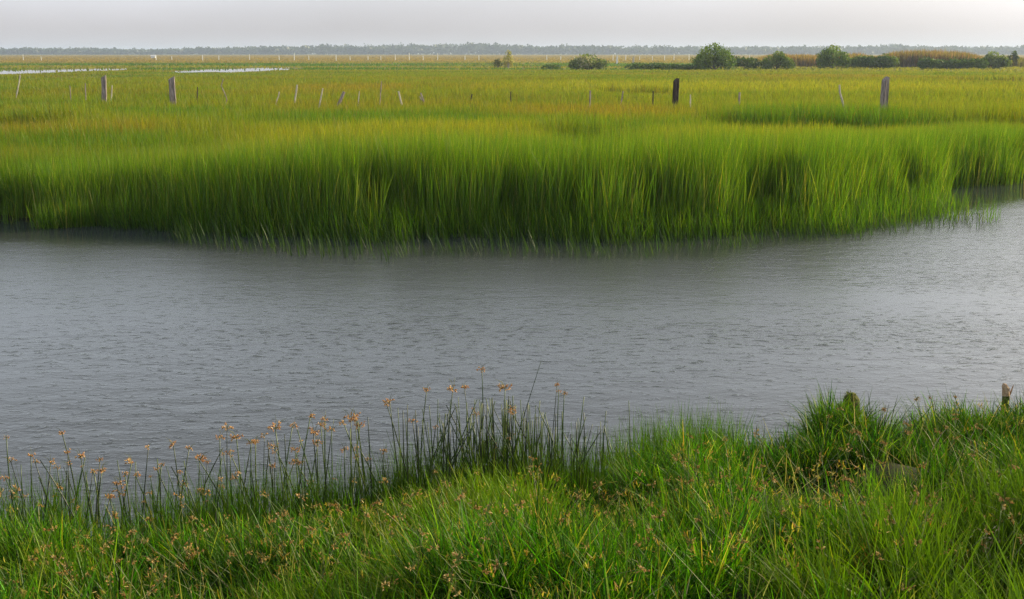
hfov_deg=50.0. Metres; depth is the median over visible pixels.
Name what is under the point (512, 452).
rush
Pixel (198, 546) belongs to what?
flowering sedge
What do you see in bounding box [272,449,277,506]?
rush
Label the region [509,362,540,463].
rush
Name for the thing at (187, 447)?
rush
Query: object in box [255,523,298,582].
flowering sedge
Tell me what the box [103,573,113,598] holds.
flowering sedge
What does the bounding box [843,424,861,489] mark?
flowering sedge
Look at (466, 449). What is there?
rush
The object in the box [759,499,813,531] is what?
flowering sedge
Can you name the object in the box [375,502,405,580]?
flowering sedge
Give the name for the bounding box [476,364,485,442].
rush
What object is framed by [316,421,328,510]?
rush
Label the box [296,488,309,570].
flowering sedge
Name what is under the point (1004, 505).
flowering sedge
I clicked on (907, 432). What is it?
flowering sedge
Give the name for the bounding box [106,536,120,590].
flowering sedge
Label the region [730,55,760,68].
thicket
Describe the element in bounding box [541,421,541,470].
rush
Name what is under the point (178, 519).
flowering sedge
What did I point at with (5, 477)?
rush
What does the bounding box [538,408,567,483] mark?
rush
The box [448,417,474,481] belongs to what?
rush
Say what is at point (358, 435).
rush
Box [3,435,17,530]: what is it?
rush
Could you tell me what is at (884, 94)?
fence post
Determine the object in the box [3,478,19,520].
rush
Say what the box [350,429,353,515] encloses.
rush
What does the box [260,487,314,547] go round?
flowering sedge
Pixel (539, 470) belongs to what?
flowering sedge
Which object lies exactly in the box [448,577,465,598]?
flowering sedge
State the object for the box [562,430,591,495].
rush
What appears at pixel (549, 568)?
bank grass
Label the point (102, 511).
flowering sedge
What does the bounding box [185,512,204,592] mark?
flowering sedge
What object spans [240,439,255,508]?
rush
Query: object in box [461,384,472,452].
rush
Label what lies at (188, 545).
flowering sedge
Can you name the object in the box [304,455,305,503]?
rush
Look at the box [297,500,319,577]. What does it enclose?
flowering sedge
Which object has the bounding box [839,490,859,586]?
flowering sedge
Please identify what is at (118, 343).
channel water
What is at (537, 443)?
rush
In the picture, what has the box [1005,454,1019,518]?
flowering sedge
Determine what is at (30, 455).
rush
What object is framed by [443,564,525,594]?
flowering sedge
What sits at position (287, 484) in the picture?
rush
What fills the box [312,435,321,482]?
rush
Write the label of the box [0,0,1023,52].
sky
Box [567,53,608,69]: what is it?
shrub
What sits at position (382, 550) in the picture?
flowering sedge
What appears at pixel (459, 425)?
rush
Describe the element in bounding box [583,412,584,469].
rush
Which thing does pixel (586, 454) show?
rush
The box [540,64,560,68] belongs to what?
shrub
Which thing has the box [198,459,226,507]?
rush
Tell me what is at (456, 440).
rush
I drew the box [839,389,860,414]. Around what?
tree stump
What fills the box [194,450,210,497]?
rush
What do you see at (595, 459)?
rush
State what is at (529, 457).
flowering sedge
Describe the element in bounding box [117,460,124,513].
rush
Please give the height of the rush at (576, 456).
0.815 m
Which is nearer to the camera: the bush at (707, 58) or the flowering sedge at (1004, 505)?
the flowering sedge at (1004, 505)
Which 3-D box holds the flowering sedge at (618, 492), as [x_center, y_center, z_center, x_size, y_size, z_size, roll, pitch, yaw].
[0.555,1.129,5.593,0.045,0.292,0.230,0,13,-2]
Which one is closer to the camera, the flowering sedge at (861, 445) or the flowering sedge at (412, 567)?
the flowering sedge at (412, 567)
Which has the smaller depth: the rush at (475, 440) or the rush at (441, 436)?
the rush at (475, 440)
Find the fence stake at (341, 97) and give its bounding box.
[337,91,344,104]
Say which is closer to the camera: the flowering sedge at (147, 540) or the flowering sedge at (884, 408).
the flowering sedge at (147, 540)
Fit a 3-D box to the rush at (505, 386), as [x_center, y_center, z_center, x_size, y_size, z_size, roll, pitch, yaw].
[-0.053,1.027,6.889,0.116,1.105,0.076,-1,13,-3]
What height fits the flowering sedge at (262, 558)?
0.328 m
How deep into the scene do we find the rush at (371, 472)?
6.60 m
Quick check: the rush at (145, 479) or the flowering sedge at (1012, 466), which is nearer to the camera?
the flowering sedge at (1012, 466)
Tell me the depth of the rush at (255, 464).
6.71 m
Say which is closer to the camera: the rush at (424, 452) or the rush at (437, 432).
the rush at (424, 452)
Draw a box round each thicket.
[624,61,701,69]
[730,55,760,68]
[846,53,900,68]
[917,54,988,69]
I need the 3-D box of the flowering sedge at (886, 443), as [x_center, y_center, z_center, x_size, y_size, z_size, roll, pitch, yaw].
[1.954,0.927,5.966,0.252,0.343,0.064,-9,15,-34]
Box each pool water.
[0,68,127,73]
[172,67,289,72]
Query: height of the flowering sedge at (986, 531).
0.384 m
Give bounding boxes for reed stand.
[0,118,1023,261]
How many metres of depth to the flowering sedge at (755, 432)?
5.23 m
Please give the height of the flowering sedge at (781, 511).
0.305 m
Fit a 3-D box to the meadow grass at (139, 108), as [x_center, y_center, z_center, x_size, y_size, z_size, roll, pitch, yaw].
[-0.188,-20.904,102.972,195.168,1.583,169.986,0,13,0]
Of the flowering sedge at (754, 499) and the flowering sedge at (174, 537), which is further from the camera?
the flowering sedge at (174, 537)
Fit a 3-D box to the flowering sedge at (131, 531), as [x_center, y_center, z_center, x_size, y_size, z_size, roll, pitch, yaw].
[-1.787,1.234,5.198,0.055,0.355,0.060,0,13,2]
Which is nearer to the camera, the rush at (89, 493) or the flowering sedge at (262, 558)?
the flowering sedge at (262, 558)
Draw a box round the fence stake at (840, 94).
[839,85,843,104]
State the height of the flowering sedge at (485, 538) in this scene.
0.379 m
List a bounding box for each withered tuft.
[846,526,902,592]
[946,522,1023,598]
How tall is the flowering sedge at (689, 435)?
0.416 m
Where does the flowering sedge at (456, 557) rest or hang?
on the ground at (886, 475)
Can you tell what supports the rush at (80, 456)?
on the ground at (886, 475)
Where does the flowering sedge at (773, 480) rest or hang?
on the ground at (886, 475)
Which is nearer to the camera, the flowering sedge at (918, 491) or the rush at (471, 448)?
the flowering sedge at (918, 491)
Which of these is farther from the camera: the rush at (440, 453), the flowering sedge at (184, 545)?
the rush at (440, 453)
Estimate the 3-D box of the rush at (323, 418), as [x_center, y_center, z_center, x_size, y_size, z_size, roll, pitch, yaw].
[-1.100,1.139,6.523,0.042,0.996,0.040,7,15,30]
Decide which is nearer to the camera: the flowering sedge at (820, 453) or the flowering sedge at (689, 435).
the flowering sedge at (820, 453)
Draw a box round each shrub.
[491,59,503,67]
[502,50,513,67]
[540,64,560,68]
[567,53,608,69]
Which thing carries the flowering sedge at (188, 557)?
on the ground at (886, 475)
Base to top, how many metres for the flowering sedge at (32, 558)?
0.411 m
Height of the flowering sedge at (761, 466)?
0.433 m
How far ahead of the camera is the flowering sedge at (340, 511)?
5.07 m
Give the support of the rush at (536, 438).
on the ground at (886, 475)
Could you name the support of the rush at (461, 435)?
on the ground at (886, 475)
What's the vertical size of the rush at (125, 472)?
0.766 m
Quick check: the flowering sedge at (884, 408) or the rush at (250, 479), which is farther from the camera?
the rush at (250, 479)
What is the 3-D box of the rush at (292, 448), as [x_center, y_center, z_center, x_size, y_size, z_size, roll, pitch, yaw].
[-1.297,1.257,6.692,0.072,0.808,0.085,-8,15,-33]
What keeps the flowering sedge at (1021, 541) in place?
on the ground at (886, 475)
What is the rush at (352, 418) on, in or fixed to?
on the ground at (886, 475)
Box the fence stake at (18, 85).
[15,75,20,97]
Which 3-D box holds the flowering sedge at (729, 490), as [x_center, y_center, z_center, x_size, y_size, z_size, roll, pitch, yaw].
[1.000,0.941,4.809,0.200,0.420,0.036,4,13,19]
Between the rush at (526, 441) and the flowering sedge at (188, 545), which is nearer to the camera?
the flowering sedge at (188, 545)
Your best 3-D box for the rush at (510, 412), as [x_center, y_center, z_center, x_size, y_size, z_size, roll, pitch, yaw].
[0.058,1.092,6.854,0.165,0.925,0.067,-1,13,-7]
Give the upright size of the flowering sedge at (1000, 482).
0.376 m
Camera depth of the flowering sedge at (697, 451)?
5.64 m
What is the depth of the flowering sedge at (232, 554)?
4.65 m
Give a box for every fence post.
[101,75,106,102]
[168,76,175,104]
[672,78,678,104]
[880,76,888,108]
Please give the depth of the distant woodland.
1815.11 m
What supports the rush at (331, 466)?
on the ground at (886, 475)
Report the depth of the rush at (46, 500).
6.23 m
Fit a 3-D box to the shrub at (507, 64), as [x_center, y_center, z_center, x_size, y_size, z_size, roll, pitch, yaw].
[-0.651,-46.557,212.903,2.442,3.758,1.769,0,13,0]
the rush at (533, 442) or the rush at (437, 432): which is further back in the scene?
the rush at (437, 432)
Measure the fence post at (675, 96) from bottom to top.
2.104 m
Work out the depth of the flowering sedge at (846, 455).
6.20 m
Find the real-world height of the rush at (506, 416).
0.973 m
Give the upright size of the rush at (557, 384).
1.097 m
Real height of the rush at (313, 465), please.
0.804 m
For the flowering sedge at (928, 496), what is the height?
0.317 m
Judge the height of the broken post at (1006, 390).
0.523 m
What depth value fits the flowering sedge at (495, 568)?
3.69 m
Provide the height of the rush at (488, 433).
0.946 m
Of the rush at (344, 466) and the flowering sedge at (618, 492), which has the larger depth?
the rush at (344, 466)
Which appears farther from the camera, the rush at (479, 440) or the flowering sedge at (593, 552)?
the rush at (479, 440)
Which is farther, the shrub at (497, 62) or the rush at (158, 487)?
the shrub at (497, 62)
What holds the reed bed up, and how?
on the ground at (886, 475)
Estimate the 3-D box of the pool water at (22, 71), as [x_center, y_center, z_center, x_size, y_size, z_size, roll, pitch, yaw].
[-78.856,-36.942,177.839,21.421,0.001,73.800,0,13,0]
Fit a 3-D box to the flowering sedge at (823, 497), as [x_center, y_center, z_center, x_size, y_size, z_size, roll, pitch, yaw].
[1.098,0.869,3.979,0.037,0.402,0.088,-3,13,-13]
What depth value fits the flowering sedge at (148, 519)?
5.14 m
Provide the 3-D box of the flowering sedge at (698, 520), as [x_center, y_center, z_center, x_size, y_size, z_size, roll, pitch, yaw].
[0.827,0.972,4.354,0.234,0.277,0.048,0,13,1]
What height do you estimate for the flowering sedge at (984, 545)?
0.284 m
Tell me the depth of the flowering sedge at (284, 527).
5.04 m
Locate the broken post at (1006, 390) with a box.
[1000,383,1013,411]
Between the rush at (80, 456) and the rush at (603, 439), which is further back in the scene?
the rush at (603, 439)
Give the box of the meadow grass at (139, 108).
[0,69,1023,183]
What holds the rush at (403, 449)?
on the ground at (886, 475)
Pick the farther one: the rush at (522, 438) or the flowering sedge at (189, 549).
the rush at (522, 438)
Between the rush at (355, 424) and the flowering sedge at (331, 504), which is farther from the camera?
the rush at (355, 424)
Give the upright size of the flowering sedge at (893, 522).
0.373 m
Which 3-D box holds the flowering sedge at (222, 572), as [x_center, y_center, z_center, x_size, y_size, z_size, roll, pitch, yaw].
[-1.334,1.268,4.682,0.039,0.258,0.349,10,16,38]
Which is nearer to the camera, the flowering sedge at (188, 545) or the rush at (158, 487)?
the flowering sedge at (188, 545)
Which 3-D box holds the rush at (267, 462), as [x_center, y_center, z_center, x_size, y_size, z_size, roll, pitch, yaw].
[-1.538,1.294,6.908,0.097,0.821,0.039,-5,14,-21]
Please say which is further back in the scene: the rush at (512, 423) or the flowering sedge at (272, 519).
the rush at (512, 423)
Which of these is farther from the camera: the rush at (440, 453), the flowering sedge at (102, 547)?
the rush at (440, 453)
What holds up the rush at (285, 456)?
on the ground at (886, 475)
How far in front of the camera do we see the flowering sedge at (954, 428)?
6.31 m
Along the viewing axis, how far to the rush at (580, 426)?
6.95 m
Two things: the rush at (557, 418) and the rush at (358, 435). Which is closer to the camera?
the rush at (358, 435)
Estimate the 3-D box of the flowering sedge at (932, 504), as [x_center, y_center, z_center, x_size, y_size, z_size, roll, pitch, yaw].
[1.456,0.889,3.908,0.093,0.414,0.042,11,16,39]
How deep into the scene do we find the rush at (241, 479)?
6.49 m
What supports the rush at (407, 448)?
on the ground at (886, 475)
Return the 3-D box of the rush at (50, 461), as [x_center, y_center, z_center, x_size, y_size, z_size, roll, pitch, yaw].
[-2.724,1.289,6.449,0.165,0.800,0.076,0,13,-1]
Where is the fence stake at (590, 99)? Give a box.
[589,91,590,107]
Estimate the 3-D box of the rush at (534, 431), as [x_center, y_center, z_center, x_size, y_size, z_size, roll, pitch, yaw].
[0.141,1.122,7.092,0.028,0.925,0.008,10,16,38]
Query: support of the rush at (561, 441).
on the ground at (886, 475)
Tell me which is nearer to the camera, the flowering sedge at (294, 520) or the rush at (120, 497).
the flowering sedge at (294, 520)
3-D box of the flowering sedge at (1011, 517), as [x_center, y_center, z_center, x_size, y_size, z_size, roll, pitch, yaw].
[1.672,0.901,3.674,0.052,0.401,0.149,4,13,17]
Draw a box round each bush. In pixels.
[690,42,737,69]
[757,51,796,69]
[814,44,851,68]
[981,51,1012,68]
[1007,50,1019,65]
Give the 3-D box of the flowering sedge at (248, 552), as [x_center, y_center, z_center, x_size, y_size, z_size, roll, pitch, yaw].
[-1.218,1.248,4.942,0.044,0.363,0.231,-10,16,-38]
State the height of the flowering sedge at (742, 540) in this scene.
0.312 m
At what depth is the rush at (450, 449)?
6.77 m
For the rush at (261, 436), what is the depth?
6.84 m
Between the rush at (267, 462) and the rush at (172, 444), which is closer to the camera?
the rush at (172, 444)
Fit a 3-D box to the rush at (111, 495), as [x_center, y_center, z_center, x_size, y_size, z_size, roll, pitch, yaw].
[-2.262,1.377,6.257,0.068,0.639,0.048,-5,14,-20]
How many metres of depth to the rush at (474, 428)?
7.00 m
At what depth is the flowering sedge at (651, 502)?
5.08 m
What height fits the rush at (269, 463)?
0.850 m
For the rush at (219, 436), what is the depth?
6.67 m
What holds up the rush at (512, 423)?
in the channel water at (118, 343)
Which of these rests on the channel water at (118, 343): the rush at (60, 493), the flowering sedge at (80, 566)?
the rush at (60, 493)
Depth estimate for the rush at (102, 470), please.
6.38 m
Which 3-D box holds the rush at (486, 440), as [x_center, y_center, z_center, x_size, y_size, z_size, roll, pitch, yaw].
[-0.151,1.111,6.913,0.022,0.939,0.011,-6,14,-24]
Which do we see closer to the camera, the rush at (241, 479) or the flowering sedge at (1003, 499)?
the flowering sedge at (1003, 499)
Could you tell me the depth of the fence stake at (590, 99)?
49.58 m
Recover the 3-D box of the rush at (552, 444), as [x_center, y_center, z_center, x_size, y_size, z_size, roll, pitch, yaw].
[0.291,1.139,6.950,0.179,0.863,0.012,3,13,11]
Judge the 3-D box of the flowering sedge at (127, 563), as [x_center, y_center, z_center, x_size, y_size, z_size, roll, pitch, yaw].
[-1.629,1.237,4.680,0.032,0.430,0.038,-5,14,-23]
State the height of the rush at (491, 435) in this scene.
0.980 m
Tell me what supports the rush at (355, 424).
on the ground at (886, 475)
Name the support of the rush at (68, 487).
on the ground at (886, 475)
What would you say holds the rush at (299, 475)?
on the ground at (886, 475)
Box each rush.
[0,474,25,528]
[1,456,27,518]
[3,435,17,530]
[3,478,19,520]
[20,465,24,524]
[27,451,34,514]
[32,457,54,524]
[40,460,82,534]
[42,481,49,521]
[45,457,55,516]
[53,464,62,522]
[55,427,75,496]
[64,446,70,519]
[64,460,71,522]
[70,448,91,519]
[76,458,85,500]
[84,470,96,533]
[85,472,94,527]
[91,467,101,533]
[95,457,102,527]
[97,462,106,533]
[106,490,119,540]
[112,478,128,533]
[112,486,124,535]
[115,477,128,526]
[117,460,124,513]
[120,453,133,530]
[122,469,132,543]
[133,467,148,508]
[135,462,136,510]
[141,443,150,532]
[153,467,174,509]
[155,461,164,518]
[160,466,161,543]
[167,438,182,524]
[171,466,197,516]
[178,444,195,518]
[182,475,203,528]
[184,462,192,527]
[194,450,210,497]
[197,448,222,502]
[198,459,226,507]
[213,458,221,522]
[213,477,223,528]
[215,429,225,498]
[221,422,233,485]
[221,451,227,526]
[226,446,234,514]
[227,430,244,526]
[230,455,253,509]
[231,467,253,524]
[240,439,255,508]
[250,439,251,515]
[251,434,260,501]
[251,470,255,505]
[260,433,268,503]
[265,443,271,494]
[267,416,285,515]
[267,440,271,483]
[267,460,275,513]
[269,438,299,504]
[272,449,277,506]
[280,460,294,512]
[282,422,296,494]
[284,434,286,486]
[288,442,300,511]
[288,451,313,494]
[293,459,305,510]
[297,429,318,507]
[298,411,314,492]
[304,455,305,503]
[308,442,318,498]
[309,419,320,500]
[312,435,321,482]
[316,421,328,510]
[321,411,327,511]
[321,422,338,513]
[331,430,332,514]
[339,416,371,512]
[340,443,348,507]
[343,409,356,509]
[350,409,364,481]
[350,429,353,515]
[352,443,362,512]
[353,421,364,493]
[353,453,357,498]
[355,429,363,520]
[358,423,367,506]
[359,448,384,504]
[367,417,372,511]
[380,446,387,486]
[383,395,400,493]
[383,400,408,483]
[398,414,403,504]
[402,410,404,481]
[407,405,408,502]
[408,415,417,468]
[415,410,419,475]
[420,384,429,479]
[422,409,430,462]
[422,420,427,492]
[427,422,434,491]
[429,405,433,478]
[429,422,438,493]
[433,408,454,456]
[436,414,445,497]
[437,406,437,464]
[438,418,448,481]
[439,412,448,473]
[443,423,443,476]
[444,422,474,486]
[446,379,457,489]
[446,405,471,459]
[447,414,450,488]
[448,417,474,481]
[450,427,450,476]
[451,399,477,466]
[454,404,466,475]
[455,409,456,488]
[458,397,464,480]
[460,420,474,473]
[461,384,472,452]
[466,403,467,464]
[469,419,473,474]
[470,418,479,467]
[471,407,477,458]
[472,412,484,481]
[472,423,479,458]
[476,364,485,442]
[477,404,480,489]
[480,430,480,476]
[481,402,484,470]
[483,404,494,470]
[485,427,513,481]
[486,405,487,471]
[486,418,489,470]
[489,398,494,474]
[492,397,495,470]
[494,421,526,491]
[494,433,507,476]
[496,379,512,471]
[501,404,504,473]
[503,405,505,488]
[506,399,509,457]
[506,400,506,434]
[506,403,515,471]
[508,405,528,486]
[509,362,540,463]
[511,396,513,479]
[512,431,513,473]
[515,405,515,460]
[520,400,524,484]
[524,405,527,468]
[525,417,526,462]
[528,403,530,473]
[528,422,529,473]
[529,405,531,453]
[532,417,534,474]
[533,406,535,461]
[534,421,538,482]
[536,417,536,475]
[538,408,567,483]
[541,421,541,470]
[545,415,561,484]
[551,382,558,455]
[552,433,554,487]
[554,414,555,447]
[556,386,561,466]
[560,388,568,491]
[560,412,562,494]
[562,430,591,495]
[563,430,601,503]
[566,417,585,490]
[570,434,571,486]
[576,425,577,488]
[577,397,583,462]
[578,424,592,486]
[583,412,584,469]
[593,426,598,494]
[601,412,605,471]
[604,426,612,476]
[607,437,621,488]
[628,401,630,464]
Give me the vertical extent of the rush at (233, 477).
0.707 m
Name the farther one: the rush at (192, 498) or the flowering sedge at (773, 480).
the rush at (192, 498)
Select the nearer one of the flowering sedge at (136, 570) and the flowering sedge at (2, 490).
the flowering sedge at (136, 570)
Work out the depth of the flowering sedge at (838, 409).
6.51 m
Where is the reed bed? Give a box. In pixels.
[742,48,1023,67]
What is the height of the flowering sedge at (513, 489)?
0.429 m
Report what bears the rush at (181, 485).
on the ground at (886, 475)
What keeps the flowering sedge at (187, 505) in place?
on the ground at (886, 475)
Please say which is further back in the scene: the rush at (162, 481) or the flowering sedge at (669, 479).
the rush at (162, 481)
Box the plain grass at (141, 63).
[0,55,1023,73]
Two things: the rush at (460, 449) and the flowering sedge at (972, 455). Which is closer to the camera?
the flowering sedge at (972, 455)
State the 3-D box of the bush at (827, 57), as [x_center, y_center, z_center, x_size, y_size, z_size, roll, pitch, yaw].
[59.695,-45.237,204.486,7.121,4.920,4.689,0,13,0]
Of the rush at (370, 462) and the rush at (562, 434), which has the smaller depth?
the rush at (370, 462)
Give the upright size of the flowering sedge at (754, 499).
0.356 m
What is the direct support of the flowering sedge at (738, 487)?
on the ground at (886, 475)
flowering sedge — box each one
[0,487,11,519]
[29,554,65,598]
[36,516,56,586]
[36,540,88,597]
[41,558,81,594]
[50,548,66,587]
[52,478,66,505]
[56,565,81,595]
[61,556,80,586]
[64,571,77,594]
[72,542,88,596]
[87,524,115,584]
[90,493,108,550]
[96,541,139,595]
[100,506,117,545]
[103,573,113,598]
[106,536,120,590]
[106,571,113,596]
[113,551,133,598]
[123,544,129,593]
[126,526,137,581]
[128,554,148,597]
[133,529,174,578]
[138,533,214,592]
[141,555,158,596]
[144,582,161,597]
[145,513,195,581]
[146,536,191,597]
[154,573,166,598]
[155,532,176,573]
[156,563,186,594]
[167,528,195,577]
[170,499,184,556]
[174,485,216,547]
[175,562,190,597]
[179,543,194,587]
[184,541,203,590]
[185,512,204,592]
[186,547,196,562]
[201,556,230,596]
[203,487,225,525]
[203,524,213,550]
[223,532,254,596]
[229,548,253,597]
[229,549,270,593]
[252,553,268,573]
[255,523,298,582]
[258,553,277,588]
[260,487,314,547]
[263,492,312,581]
[268,511,314,565]
[272,561,332,592]
[275,508,284,581]
[278,521,288,577]
[283,505,326,539]
[287,534,302,592]
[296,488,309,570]
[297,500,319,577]
[305,522,324,571]
[305,527,348,590]
[312,538,338,598]
[317,547,325,577]
[329,498,357,558]
[336,502,351,565]
[344,541,362,593]
[349,476,356,547]
[359,509,412,588]
[362,487,421,562]
[364,530,393,592]
[371,495,383,537]
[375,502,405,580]
[379,475,407,542]
[381,572,390,597]
[405,559,433,597]
[415,523,427,591]
[426,538,477,598]
[432,476,445,533]
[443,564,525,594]
[445,478,475,511]
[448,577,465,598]
[450,558,470,598]
[451,546,501,581]
[453,489,466,548]
[457,489,468,579]
[461,534,490,582]
[468,493,494,544]
[471,558,491,593]
[484,498,526,576]
[489,553,513,598]
[497,503,563,552]
[502,480,516,517]
[514,496,535,552]
[528,451,536,498]
[535,460,542,495]
[562,512,572,542]
[576,553,649,598]
[581,537,639,586]
[593,469,644,524]
[593,476,603,527]
[603,508,637,562]
[606,515,637,554]
[615,488,623,524]
[624,472,670,524]
[632,499,655,524]
[633,540,667,587]
[641,522,713,597]
[641,528,656,543]
[651,511,664,580]
[672,451,680,499]
[679,453,686,476]
[679,530,699,572]
[686,431,694,477]
[686,475,713,535]
[693,442,701,486]
[694,512,745,571]
[719,465,755,547]
[722,434,733,504]
[735,491,760,552]
[736,480,754,556]
[737,535,788,598]
[748,476,770,534]
[752,427,780,507]
[755,458,775,564]
[759,477,770,552]
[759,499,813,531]
[768,468,777,512]
[776,502,818,553]
[787,465,865,529]
[799,443,856,498]
[802,489,825,573]
[804,459,821,502]
[805,511,866,551]
[807,444,845,491]
[811,458,888,499]
[816,413,831,479]
[816,533,847,586]
[819,451,831,508]
[836,403,880,466]
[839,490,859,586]
[840,430,852,497]
[841,470,874,590]
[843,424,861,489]
[844,449,861,492]
[856,430,868,476]
[857,498,870,520]
[859,439,890,495]
[867,513,931,580]
[870,547,961,596]
[871,428,909,473]
[881,403,914,465]
[881,503,901,535]
[884,511,897,549]
[893,479,928,585]
[895,532,922,594]
[901,576,918,598]
[905,492,931,557]
[913,455,931,504]
[915,496,937,538]
[925,484,955,526]
[942,523,992,579]
[947,409,957,464]
[950,416,982,477]
[953,431,995,465]
[968,447,994,510]
[978,536,996,593]
[992,483,1009,527]
[994,497,1021,596]
[995,467,1001,525]
[997,531,1023,595]
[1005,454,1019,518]
[1008,505,1020,582]
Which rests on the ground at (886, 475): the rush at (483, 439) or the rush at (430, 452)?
the rush at (483, 439)
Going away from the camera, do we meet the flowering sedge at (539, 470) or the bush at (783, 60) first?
the flowering sedge at (539, 470)
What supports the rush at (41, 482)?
on the ground at (886, 475)
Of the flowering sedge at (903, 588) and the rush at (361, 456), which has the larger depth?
the rush at (361, 456)
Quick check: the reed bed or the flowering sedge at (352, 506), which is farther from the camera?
the reed bed
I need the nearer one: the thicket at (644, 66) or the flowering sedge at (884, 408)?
the flowering sedge at (884, 408)
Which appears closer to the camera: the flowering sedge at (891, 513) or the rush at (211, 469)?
the flowering sedge at (891, 513)
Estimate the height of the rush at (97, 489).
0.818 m
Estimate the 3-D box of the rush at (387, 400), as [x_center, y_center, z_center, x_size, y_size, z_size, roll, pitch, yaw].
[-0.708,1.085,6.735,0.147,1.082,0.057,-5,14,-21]
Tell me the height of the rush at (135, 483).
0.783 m
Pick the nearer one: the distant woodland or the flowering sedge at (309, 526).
the flowering sedge at (309, 526)
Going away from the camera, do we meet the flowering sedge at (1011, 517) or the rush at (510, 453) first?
the flowering sedge at (1011, 517)
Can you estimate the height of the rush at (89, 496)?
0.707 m
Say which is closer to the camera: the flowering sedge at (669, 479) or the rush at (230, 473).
the flowering sedge at (669, 479)
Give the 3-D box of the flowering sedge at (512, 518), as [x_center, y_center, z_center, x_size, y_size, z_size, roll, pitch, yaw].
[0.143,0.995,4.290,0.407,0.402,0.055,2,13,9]
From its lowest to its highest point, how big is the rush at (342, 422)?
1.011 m
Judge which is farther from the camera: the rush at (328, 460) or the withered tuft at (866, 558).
the rush at (328, 460)
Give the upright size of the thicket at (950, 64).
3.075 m
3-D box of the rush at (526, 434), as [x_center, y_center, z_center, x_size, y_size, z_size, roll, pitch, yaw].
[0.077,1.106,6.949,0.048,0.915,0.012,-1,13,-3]
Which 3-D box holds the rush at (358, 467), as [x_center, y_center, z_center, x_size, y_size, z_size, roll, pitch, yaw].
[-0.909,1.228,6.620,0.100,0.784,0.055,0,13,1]
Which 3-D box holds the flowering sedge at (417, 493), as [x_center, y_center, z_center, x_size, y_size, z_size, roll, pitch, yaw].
[-0.569,1.082,5.068,0.349,0.429,0.064,-6,14,-23]
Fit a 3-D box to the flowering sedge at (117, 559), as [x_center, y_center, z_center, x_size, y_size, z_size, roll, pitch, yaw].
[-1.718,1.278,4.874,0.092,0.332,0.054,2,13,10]
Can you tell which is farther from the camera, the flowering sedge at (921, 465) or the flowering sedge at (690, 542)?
the flowering sedge at (921, 465)
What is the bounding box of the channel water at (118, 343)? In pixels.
[0,179,1023,535]
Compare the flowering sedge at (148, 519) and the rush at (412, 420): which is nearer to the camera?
the flowering sedge at (148, 519)
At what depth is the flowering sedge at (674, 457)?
5.65 m
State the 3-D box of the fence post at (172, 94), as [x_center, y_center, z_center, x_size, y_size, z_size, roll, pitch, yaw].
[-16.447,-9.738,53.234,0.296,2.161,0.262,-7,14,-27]
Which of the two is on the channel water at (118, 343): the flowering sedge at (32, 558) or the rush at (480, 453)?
the rush at (480, 453)
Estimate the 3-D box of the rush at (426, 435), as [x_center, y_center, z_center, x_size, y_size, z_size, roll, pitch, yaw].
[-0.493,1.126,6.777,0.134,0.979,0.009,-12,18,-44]
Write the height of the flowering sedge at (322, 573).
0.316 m
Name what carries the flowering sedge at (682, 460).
on the ground at (886, 475)
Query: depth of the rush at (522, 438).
6.74 m
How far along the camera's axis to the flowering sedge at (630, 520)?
4.73 m
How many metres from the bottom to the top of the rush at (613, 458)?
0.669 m
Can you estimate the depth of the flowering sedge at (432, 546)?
3.87 m
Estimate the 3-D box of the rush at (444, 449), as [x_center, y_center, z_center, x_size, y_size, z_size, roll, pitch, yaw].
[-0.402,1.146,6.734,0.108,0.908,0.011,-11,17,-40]
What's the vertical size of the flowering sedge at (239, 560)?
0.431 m
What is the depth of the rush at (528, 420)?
7.08 m
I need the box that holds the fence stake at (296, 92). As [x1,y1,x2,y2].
[294,85,297,100]
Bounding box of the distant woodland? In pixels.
[0,41,1023,54]
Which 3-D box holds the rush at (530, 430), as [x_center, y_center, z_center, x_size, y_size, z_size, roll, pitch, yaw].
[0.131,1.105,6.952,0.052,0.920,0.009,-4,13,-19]
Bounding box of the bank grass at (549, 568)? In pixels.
[0,381,1023,598]
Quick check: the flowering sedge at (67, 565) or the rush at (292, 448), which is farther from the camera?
the rush at (292, 448)
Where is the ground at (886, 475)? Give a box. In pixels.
[0,53,1020,598]
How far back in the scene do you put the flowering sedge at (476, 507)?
4.34 m
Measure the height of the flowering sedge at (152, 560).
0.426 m
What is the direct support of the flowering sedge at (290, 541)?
on the ground at (886, 475)
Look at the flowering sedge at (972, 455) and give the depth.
4.62 m
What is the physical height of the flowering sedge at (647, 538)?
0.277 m
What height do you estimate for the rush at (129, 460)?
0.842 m
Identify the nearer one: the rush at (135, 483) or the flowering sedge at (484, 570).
the flowering sedge at (484, 570)
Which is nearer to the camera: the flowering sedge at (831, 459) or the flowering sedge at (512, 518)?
the flowering sedge at (512, 518)
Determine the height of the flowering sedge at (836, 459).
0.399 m
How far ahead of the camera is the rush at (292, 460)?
6.56 m
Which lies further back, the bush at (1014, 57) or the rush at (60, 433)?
the bush at (1014, 57)
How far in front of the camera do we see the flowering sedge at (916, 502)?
4.27 m
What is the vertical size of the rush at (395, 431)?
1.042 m
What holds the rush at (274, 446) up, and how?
on the ground at (886, 475)
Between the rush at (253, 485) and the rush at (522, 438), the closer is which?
the rush at (253, 485)

